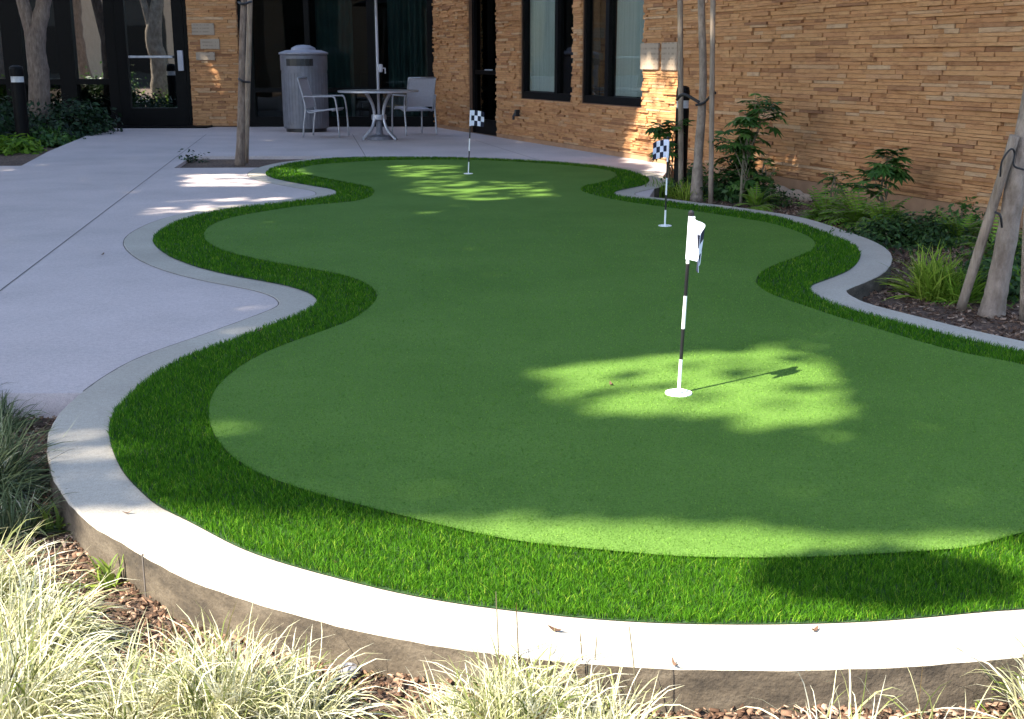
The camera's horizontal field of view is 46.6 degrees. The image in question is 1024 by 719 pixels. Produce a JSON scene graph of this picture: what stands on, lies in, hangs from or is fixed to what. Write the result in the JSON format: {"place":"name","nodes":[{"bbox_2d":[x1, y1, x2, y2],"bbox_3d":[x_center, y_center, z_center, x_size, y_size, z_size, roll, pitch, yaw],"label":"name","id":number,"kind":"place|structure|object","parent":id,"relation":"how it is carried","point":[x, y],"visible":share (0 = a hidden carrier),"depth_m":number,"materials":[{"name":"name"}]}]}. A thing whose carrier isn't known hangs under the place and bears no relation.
{"place":"outdoors","nodes":[
{"label":"outdoors","id":0,"kind":"place"},
{"bbox_2d":[0,127,671,417],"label":"patio","id":1,"kind":"structure","parent":0,"point":[79,313],"depth_m":8.75,"materials":[{"name":"concrete"}]},
{"bbox_2d":[0,134,537,290],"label":"patio joint","id":2,"kind":"object","parent":1,"relation":"on","point":[124,196],"visible":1,"depth_m":9.26,"materials":[{"name":"grey concrete"}]},
{"bbox_2d":[279,45,328,131],"bbox_3d":[-3.566,-4.667,20.467,0.840,1.452,0.840,0,14,0],"label":"litter bin","id":3,"kind":"object","parent":1,"relation":"on","point":[309,62],"visible":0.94,"depth_m":20.18,"materials":[{"name":"grey metal"}]},
{"bbox_2d":[297,77,349,137],"bbox_3d":[-3.039,-4.065,19.142,0.689,0.936,0.585,2,14,8],"label":"patio chair","id":4,"kind":"object","parent":1,"relation":"on","point":[308,97],"visible":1,"depth_m":19.06,"materials":[{"name":"metal"}]},
{"bbox_2d":[338,89,418,140],"bbox_3d":[-2.066,-3.792,18.450,1.244,0.759,1.244,0,14,0],"label":"round table","id":5,"kind":"object","parent":1,"relation":"on","point":[375,116],"visible":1,"depth_m":18.30,"materials":[{"name":"metal"}]},
{"bbox_2d":[366,0,392,139],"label":"patio umbrella","id":6,"kind":"object","parent":1,"relation":"on","point":[379,135],"visible":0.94,"depth_m":18.32,"materials":[{"name":"metal"}]},
{"bbox_2d":[391,77,436,135],"bbox_3d":[-1.613,-4.199,19.673,0.585,0.936,0.689,-7,16,-27],"label":"patio chair","id":7,"kind":"object","parent":1,"relation":"on","point":[423,99],"visible":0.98,"depth_m":19.42,"materials":[{"name":"metal"}]},
{"bbox_2d":[109,157,1023,623],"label":"turf base","id":8,"kind":"object","parent":1,"relation":"on","point":[853,619],"visible":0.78,"depth_m":2.98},
{"bbox_2d":[104,156,1023,622],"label":"turf fringe","id":9,"kind":"object","parent":8,"relation":"on","point":[816,566],"visible":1,"depth_m":3.08,"materials":[{"name":"green plastic"}]},
{"bbox_2d":[204,160,1023,556],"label":"putting green","id":10,"kind":"object","parent":8,"relation":"on","point":[448,192],"visible":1,"depth_m":4.42,"materials":[{"name":"green plastic"}]},
{"bbox_2d":[464,108,483,173],"bbox_3d":[-0.408,-2.327,12.705,0.225,0.702,0.100,0,14,0],"label":"practice flag","id":11,"kind":"object","parent":10,"relation":"on","point":[476,118],"visible":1,"depth_m":12.66,"materials":[{"name":"white paint"}]},
{"bbox_2d":[206,204,1023,556],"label":"green pile","id":12,"kind":"object","parent":10,"relation":"on","point":[616,258],"visible":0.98,"depth_m":4.28,"materials":[{"name":"green plastic"}]},
{"bbox_2d":[653,136,671,226],"bbox_3d":[1.107,-1.298,8.704,0.147,0.661,0.100,7,16,26],"label":"practice flag","id":13,"kind":"object","parent":10,"relation":"on","point":[660,148],"visible":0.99,"depth_m":8.65,"materials":[{"name":"white paint"}]},
{"bbox_2d":[665,210,704,396],"bbox_3d":[0.623,-0.195,4.284,0.122,0.683,0.105,0,14,0],"label":"practice flag","id":14,"kind":"object","parent":10,"relation":"on","point":[695,234],"visible":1,"depth_m":4.24,"materials":[{"name":"white paint"}]},
{"bbox_2d":[0,146,1023,718],"bbox_3d":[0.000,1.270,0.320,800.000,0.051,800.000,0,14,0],"label":"ground","id":15,"kind":"structure","parent":0,"point":[26,158],"depth_m":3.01,"materials":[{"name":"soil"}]},
{"bbox_2d":[0,382,29,416],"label":"grass tussock","id":16,"kind":"object","parent":15,"relation":"on","point":[13,409],"depth_m":4.43,"materials":[{"name":"green plant"}]},
{"bbox_2d":[9,65,29,140],"bbox_3d":[-7.413,-3.800,17.915,0.230,1.231,0.230,0,14,0],"label":"bollard light","id":17,"kind":"object","parent":15,"relation":"on","point":[19,100],"visible":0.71,"depth_m":17.82,"materials":[{"name":"black metal"}]},
{"bbox_2d":[0,132,46,155],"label":"leafy shrub","id":18,"kind":"object","parent":15,"relation":"on","point":[22,145],"visible":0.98,"depth_m":17.02,"materials":[{"name":"green plant"}]},
{"bbox_2d":[0,389,47,444],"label":"grass tussock","id":19,"kind":"object","parent":15,"relation":"on","point":[14,419],"depth_m":4.30,"materials":[{"name":"green plant"}]},
{"bbox_2d":[0,107,49,142],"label":"leafy shrub","id":20,"kind":"object","parent":15,"relation":"on","point":[8,125],"visible":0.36,"depth_m":18.26,"materials":[{"name":"green plant"}]},
{"bbox_2d":[0,88,59,131],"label":"leafy shrub","id":21,"kind":"object","parent":15,"relation":"on","point":[3,104],"visible":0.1,"depth_m":19.97,"materials":[{"name":"green plant"}]},
{"bbox_2d":[16,0,51,122],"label":"forked tree","id":22,"kind":"object","parent":15,"relation":"on","point":[35,22],"visible":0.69,"depth_m":19.83,"materials":[{"name":"grey plant"}]},
{"bbox_2d":[0,400,73,524],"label":"grass tussock","id":23,"kind":"object","parent":15,"relation":"on","point":[6,481],"depth_m":3.60,"materials":[{"name":"plant"}]},
{"bbox_2d":[0,400,74,504],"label":"grass tussock","id":24,"kind":"object","parent":15,"relation":"on","point":[16,456],"depth_m":3.75,"materials":[{"name":"green plant"}]},
{"bbox_2d":[0,466,75,557],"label":"grass tussock","id":25,"kind":"object","parent":15,"relation":"on","point":[9,518],"depth_m":3.34,"materials":[{"name":"green plant"}]},
{"bbox_2d":[0,513,99,624],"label":"grass tussock","id":26,"kind":"object","parent":15,"relation":"on","point":[5,574],"depth_m":2.95,"materials":[{"name":"plant"}]},
{"bbox_2d":[14,123,85,146],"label":"leafy shrub","id":27,"kind":"object","parent":15,"relation":"on","point":[50,137],"visible":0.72,"depth_m":18.45,"materials":[{"name":"green plant"}]},
{"bbox_2d":[30,501,70,531],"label":"weed","id":28,"kind":"object","parent":15,"relation":"on","point":[58,522],"visible":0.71,"depth_m":3.40,"materials":[{"name":"green plant"}]},
{"bbox_2d":[13,99,121,137],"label":"leafy shrub","id":29,"kind":"object","parent":15,"relation":"on","point":[59,119],"visible":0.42,"depth_m":19.60,"materials":[{"name":"green plant"}]},
{"bbox_2d":[32,108,111,138],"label":"leafy shrub","id":30,"kind":"object","parent":15,"relation":"on","point":[92,129],"visible":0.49,"depth_m":19.50,"materials":[{"name":"green plant"}]},
{"bbox_2d":[0,587,154,718],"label":"grass tussock","id":31,"kind":"object","parent":15,"relation":"on","point":[20,699],"depth_m":2.39,"materials":[{"name":"plant"}]},
{"bbox_2d":[0,538,158,694],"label":"grass tussock","id":32,"kind":"object","parent":15,"relation":"on","point":[42,612],"depth_m":2.69,"materials":[{"name":"plant"}]},
{"bbox_2d":[46,93,123,131],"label":"leafy shrub","id":33,"kind":"object","parent":15,"relation":"on","point":[57,102],"visible":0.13,"depth_m":20.58,"materials":[{"name":"green plant"}]},
{"bbox_2d":[74,554,129,590],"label":"weed","id":34,"kind":"object","parent":15,"relation":"on","point":[110,576],"visible":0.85,"depth_m":3.05,"materials":[{"name":"green plant"}]},
{"bbox_2d":[29,610,250,718],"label":"grass tussock","id":35,"kind":"object","parent":15,"relation":"on","point":[126,706],"depth_m":2.35,"materials":[{"name":"beige plant"}]},
{"bbox_2d":[96,599,355,718],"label":"grass tussock","id":36,"kind":"object","parent":15,"relation":"on","point":[223,702],"depth_m":2.34,"materials":[{"name":"beige plant"}]},
{"bbox_2d":[180,159,304,167],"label":"tree well soil","id":37,"kind":"object","parent":15,"relation":"on","point":[230,163],"visible":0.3,"depth_m":14.72,"materials":[{"name":"brown soil"}]},
{"bbox_2d":[177,149,210,162],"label":"shrub","id":38,"kind":"object","parent":37,"relation":"on","point":[188,158],"visible":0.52,"depth_m":14.86,"materials":[{"name":"green plant"}]},
{"bbox_2d":[235,0,245,165],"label":"young tree","id":39,"kind":"object","parent":37,"relation":"on","point":[240,152],"visible":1,"depth_m":14.21,"materials":[{"name":"grey plant"}]},
{"bbox_2d":[238,1,251,4],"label":"tree tie","id":40,"kind":"object","parent":39,"relation":"attached to","point":[245,3],"visible":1,"depth_m":13.91,"materials":[{"name":"black rubber"}]},
{"bbox_2d":[245,0,252,163],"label":"tree stake","id":41,"kind":"object","parent":37,"relation":"on","point":[248,62],"visible":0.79,"depth_m":14.41,"materials":[{"name":"brown wood"}]},
{"bbox_2d":[188,624,403,718],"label":"grass tussock","id":42,"kind":"object","parent":15,"relation":"on","point":[311,706],"depth_m":2.38,"materials":[{"name":"beige plant"}]},
{"bbox_2d":[335,662,360,685],"bbox_3d":[-0.357,0.693,2.592,0.056,0.060,0.056,0,14,0],"label":"sprinkler head","id":43,"kind":"object","parent":15,"relation":"on","point":[348,668],"visible":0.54,"depth_m":2.57},
{"bbox_2d":[361,656,539,718],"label":"grass tussock","id":44,"kind":"object","parent":15,"relation":"on","point":[421,713],"depth_m":2.29,"materials":[{"name":"beige plant"}]},
{"bbox_2d":[496,596,499,690],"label":"grass stalk","id":45,"kind":"object","parent":15,"relation":"on","point":[497,633],"depth_m":2.43,"materials":[{"name":"beige plant"}]},
{"bbox_2d":[0,0,1023,233],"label":"building","id":46,"kind":"structure","parent":15,"relation":"on","point":[936,86],"depth_m":15.42,"materials":[{"name":"stone"}]},
{"bbox_2d":[113,0,189,124],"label":"door","id":47,"kind":"structure","parent":46,"relation":"in","point":[150,45],"depth_m":21.76,"materials":[{"name":"black metal"}]},
{"bbox_2d":[472,0,497,135],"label":"door","id":48,"kind":"structure","parent":46,"relation":"in","point":[484,77],"depth_m":19.64,"materials":[{"name":"black metal"}]},
{"bbox_2d":[522,0,573,101],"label":"window","id":49,"kind":"structure","parent":46,"relation":"in","point":[545,18],"depth_m":17.43,"materials":[{"name":"brown metal"}]},
{"bbox_2d":[583,0,645,106],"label":"window","id":50,"kind":"structure","parent":46,"relation":"in","point":[630,21],"depth_m":15.20,"materials":[{"name":"brown metal"}]},
{"bbox_2d":[397,625,628,718],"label":"grass tussock","id":51,"kind":"object","parent":15,"relation":"on","point":[510,687],"depth_m":2.32,"materials":[{"name":"beige plant"}]},
{"bbox_2d":[516,603,518,664],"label":"grass stalk","id":52,"kind":"object","parent":15,"relation":"on","point":[517,633],"depth_m":2.45,"materials":[{"name":"beige plant"}]},
{"bbox_2d":[47,156,1023,714],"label":"curb","id":53,"kind":"structure","parent":15,"relation":"on","point":[191,570],"depth_m":2.63,"materials":[{"name":"concrete"}]},
{"bbox_2d":[83,167,657,390],"bbox_3d":[-0.663,-1.243,9.849,4.526,0.001,11.145,0,14,0],"label":"curb joint","id":54,"kind":"object","parent":53,"relation":"on","point":[197,279],"visible":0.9,"depth_m":6.35,"materials":[{"name":"grey concrete"}]},
{"bbox_2d":[548,625,563,630],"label":"fallen leaf","id":55,"kind":"object","parent":53,"relation":"on","point":[553,629],"visible":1,"depth_m":2.57,"materials":[{"name":"brown plant"}]},
{"bbox_2d":[141,554,1023,702],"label":"curb cut joint","id":56,"kind":"object","parent":53,"relation":"on","point":[1021,675],"visible":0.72,"depth_m":2.98,"materials":[{"name":"grey concrete"}]},
{"bbox_2d":[516,639,700,718],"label":"grass tussock","id":57,"kind":"object","parent":15,"relation":"on","point":[581,710],"depth_m":2.29,"materials":[{"name":"beige plant"}]},
{"bbox_2d":[629,626,634,710],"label":"grass stalk","id":58,"kind":"object","parent":15,"relation":"on","point":[633,665],"depth_m":2.35,"materials":[{"name":"beige plant"}]},
{"bbox_2d":[638,177,683,198],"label":"weed","id":59,"kind":"object","parent":15,"relation":"on","point":[661,195],"visible":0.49,"depth_m":11.63,"materials":[{"name":"green plant"}]},
{"bbox_2d":[644,119,695,189],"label":"broad leaf shrub","id":60,"kind":"object","parent":15,"relation":"on","point":[659,131],"visible":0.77,"depth_m":11.60,"materials":[{"name":"green plant"}]},
{"bbox_2d":[677,0,683,191],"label":"tree stake","id":61,"kind":"object","parent":15,"relation":"on","point":[680,91],"visible":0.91,"depth_m":11.39,"materials":[{"name":"brown wood"}]},
{"bbox_2d":[673,86,689,195],"bbox_3d":[1.666,-2.148,11.698,0.150,1.066,0.150,0,14,0],"label":"bollard light","id":62,"kind":"object","parent":15,"relation":"on","point":[686,89],"visible":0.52,"depth_m":11.65,"materials":[{"name":"black metal"}]},
{"bbox_2d":[664,178,706,200],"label":"weed","id":63,"kind":"object","parent":15,"relation":"on","point":[679,194],"visible":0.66,"depth_m":11.44,"materials":[{"name":"green plant"}]},
{"bbox_2d":[660,158,716,196],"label":"shrub","id":64,"kind":"object","parent":15,"relation":"on","point":[689,174],"visible":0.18,"depth_m":11.90,"materials":[{"name":"green plant"}]},
{"bbox_2d":[690,0,706,201],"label":"young tree","id":65,"kind":"object","parent":15,"relation":"on","point":[697,178],"visible":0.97,"depth_m":11.07,"materials":[{"name":"brown plant"}]},
{"bbox_2d":[675,93,699,102],"bbox_3d":[1.647,-2.449,11.147,0.038,0.100,0.304,-12,18,-39],"label":"tree tie","id":66,"kind":"object","parent":65,"relation":"attached to","point":[679,96],"visible":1,"depth_m":11.13,"materials":[{"name":"black rubber"}]},
{"bbox_2d":[695,92,715,105],"bbox_3d":[1.792,-2.408,10.981,0.197,0.137,0.052,6,15,22],"label":"tree tie","id":67,"kind":"object","parent":65,"relation":"attached to","point":[703,102],"visible":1,"depth_m":11.00,"materials":[{"name":"black rubber"}]},
{"bbox_2d":[708,0,715,203],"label":"tree stake","id":68,"kind":"object","parent":15,"relation":"on","point":[711,95],"visible":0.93,"depth_m":10.89,"materials":[{"name":"wood"}]},
{"bbox_2d":[685,159,787,203],"bbox_3d":[2.146,-1.734,11.332,0.967,0.502,0.720,4,15,15],"label":"shrub","id":69,"kind":"object","parent":15,"relation":"on","point":[723,195],"visible":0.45,"depth_m":11.28,"materials":[{"name":"green plant"}]},
{"bbox_2d":[708,93,787,205],"bbox_3d":[2.183,-1.982,11.182,0.772,1.007,0.716,0,14,0],"label":"broad leaf shrub","id":70,"kind":"object","parent":15,"relation":"on","point":[745,139],"visible":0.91,"depth_m":11.09,"materials":[{"name":"green plant"}]},
{"bbox_2d":[734,182,781,211],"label":"fern","id":71,"kind":"object","parent":15,"relation":"on","point":[754,200],"visible":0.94,"depth_m":10.73,"materials":[{"name":"green plant"}]},
{"bbox_2d":[758,158,778,183],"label":"broad leaf shrub","id":72,"kind":"object","parent":15,"relation":"on","point":[768,163],"visible":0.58,"depth_m":12.02,"materials":[{"name":"green plant"}]},
{"bbox_2d":[742,176,807,208],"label":"shrub","id":73,"kind":"object","parent":15,"relation":"on","point":[781,203],"visible":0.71,"depth_m":10.90,"materials":[{"name":"green plant"}]},
{"bbox_2d":[769,185,788,196],"bbox_3d":[2.627,-1.653,11.779,0.256,0.147,0.185,0,14,0],"label":"rock","id":74,"kind":"object","parent":15,"relation":"on","point":[784,188],"visible":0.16,"depth_m":11.72,"materials":[{"name":"grey stone"}]},
{"bbox_2d":[785,189,802,197],"bbox_3d":[2.762,-1.603,11.637,0.188,0.122,0.148,0,14,0],"label":"rock","id":75,"kind":"object","parent":15,"relation":"on","point":[796,192],"visible":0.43,"depth_m":11.58,"materials":[{"name":"grey stone"}]},
{"bbox_2d":[796,193,811,201],"bbox_3d":[2.816,-1.553,11.432,0.162,0.090,0.128,0,14,0],"label":"rock","id":76,"kind":"object","parent":15,"relation":"on","point":[805,196],"visible":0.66,"depth_m":11.38,"materials":[{"name":"grey stone"}]},
{"bbox_2d":[793,185,854,224],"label":"fern","id":77,"kind":"object","parent":15,"relation":"on","point":[813,214],"visible":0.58,"depth_m":9.84,"materials":[{"name":"green plant"}]},
{"bbox_2d":[737,653,923,718],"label":"grass tussock","id":78,"kind":"object","parent":15,"relation":"on","point":[859,708],"depth_m":2.29,"materials":[{"name":"beige plant"}]},
{"bbox_2d":[816,171,855,202],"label":"broad leaf shrub","id":79,"kind":"object","parent":15,"relation":"on","point":[832,178],"visible":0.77,"depth_m":10.31,"materials":[{"name":"green plant"}]},
{"bbox_2d":[694,197,1023,340],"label":"mulch","id":80,"kind":"object","parent":15,"relation":"on","point":[975,309],"visible":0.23,"depth_m":6.55,"materials":[{"name":"brown wood"}]},
{"bbox_2d":[817,183,903,233],"bbox_3d":[2.797,-1.205,9.540,0.697,0.400,0.748,0,14,0],"label":"fern","id":81,"kind":"object","parent":15,"relation":"on","point":[855,212],"visible":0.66,"depth_m":9.53,"materials":[{"name":"green plant"}]},
{"bbox_2d":[843,147,914,206],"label":"broad leaf shrub","id":82,"kind":"object","parent":15,"relation":"on","point":[890,171],"visible":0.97,"depth_m":9.76,"materials":[{"name":"green plant"}]},
{"bbox_2d":[850,197,920,232],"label":"fern","id":83,"kind":"object","parent":15,"relation":"on","point":[878,210],"visible":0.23,"depth_m":9.17,"materials":[{"name":"green plant"}]},
{"bbox_2d":[829,205,956,255],"bbox_3d":[2.714,-0.945,8.554,0.958,0.300,0.914,10,17,34],"label":"shrub","id":84,"kind":"object","parent":15,"relation":"on","point":[885,236],"visible":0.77,"depth_m":8.45,"materials":[{"name":"green plant"}]},
{"bbox_2d":[875,239,986,307],"bbox_3d":[2.401,-0.485,6.673,0.741,0.369,0.708,0,14,0],"label":"strap leaf clump","id":85,"kind":"object","parent":15,"relation":"on","point":[929,286],"visible":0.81,"depth_m":6.64,"materials":[{"name":"green plant"}]},
{"bbox_2d":[881,210,990,250],"bbox_3d":[3.066,-0.952,8.639,0.889,0.268,0.708,0,14,0],"label":"shrub","id":86,"kind":"object","parent":15,"relation":"on","point":[945,239],"visible":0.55,"depth_m":8.53,"materials":[{"name":"green plant"}]},
{"bbox_2d":[872,656,1023,718],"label":"grass tussock","id":87,"kind":"object","parent":15,"relation":"on","point":[902,710],"depth_m":2.27,"materials":[{"name":"beige plant"}]},
{"bbox_2d":[918,196,997,234],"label":"shrub","id":88,"kind":"object","parent":15,"relation":"on","point":[962,207],"visible":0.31,"depth_m":8.96,"materials":[{"name":"green plant"}]},
{"bbox_2d":[917,261,1011,307],"bbox_3d":[2.489,-0.439,6.614,0.523,0.278,0.541,0,14,0],"label":"strap leaf clump","id":89,"kind":"object","parent":15,"relation":"on","point":[978,289],"visible":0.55,"depth_m":6.56,"materials":[{"name":"green plant"}]},
{"bbox_2d":[932,209,997,248],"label":"fern","id":90,"kind":"object","parent":15,"relation":"on","point":[971,229],"visible":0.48,"depth_m":8.62,"materials":[{"name":"green plant"}]},
{"bbox_2d":[937,617,1023,718],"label":"grass tussock","id":91,"kind":"object","parent":15,"relation":"on","point":[1014,696],"depth_m":2.41,"materials":[{"name":"beige plant"}]},
{"bbox_2d":[943,242,1021,303],"bbox_3d":[2.791,-0.534,6.814,0.636,0.353,1.047,0,14,0],"label":"shrub","id":92,"kind":"object","parent":15,"relation":"on","point":[1013,291],"visible":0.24,"depth_m":6.61,"materials":[{"name":"green plant"}]},
{"bbox_2d":[955,134,1019,311],"bbox_3d":[2.468,-0.693,6.184,0.053,0.953,0.289,-7,16,-26],"label":"tree stake","id":93,"kind":"object","parent":15,"relation":"on","point":[983,235],"visible":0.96,"depth_m":6.16,"materials":[{"name":"brown wood"}]},
{"bbox_2d":[994,211,1002,227],"bbox_3d":[2.465,-0.709,6.029,0.048,0.083,0.040,12,19,40],"label":"tree tie","id":94,"kind":"object","parent":93,"relation":"attached to","point":[1000,216],"visible":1,"depth_m":6.01,"materials":[{"name":"black rubber"}]},
{"bbox_2d":[999,148,1023,176],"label":"tree tie","id":95,"kind":"object","parent":93,"relation":"attached to","point":[1014,155],"visible":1,"depth_m":5.95,"materials":[{"name":"black rubber"}]},
{"bbox_2d":[954,215,1021,258],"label":"fern","id":96,"kind":"object","parent":15,"relation":"on","point":[986,247],"visible":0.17,"depth_m":7.93,"materials":[{"name":"green plant"}]},
{"bbox_2d":[975,668,1010,710],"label":"weed","id":97,"kind":"object","parent":15,"relation":"on","point":[991,692],"visible":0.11,"depth_m":2.47,"materials":[{"name":"green plant"}]},
{"bbox_2d":[969,228,1022,279],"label":"shrub","id":98,"kind":"object","parent":15,"relation":"on","point":[1017,247],"visible":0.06,"depth_m":7.25,"materials":[{"name":"green plant"}]},
{"bbox_2d":[976,254,1020,305],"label":"strap leaf clump","id":99,"kind":"object","parent":15,"relation":"on","point":[1013,277],"visible":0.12,"depth_m":6.63,"materials":[{"name":"green plant"}]},
{"bbox_2d":[977,86,1023,318],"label":"leaning tree","id":100,"kind":"object","parent":15,"relation":"on","point":[994,299],"visible":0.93,"depth_m":6.11,"materials":[{"name":"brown plant"}]},
{"bbox_2d":[1019,208,1023,322],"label":"tree stake","id":101,"kind":"object","parent":15,"relation":"on","point":[1021,310],"visible":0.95,"depth_m":6.00,"materials":[{"name":"brown wood"}]}
]}

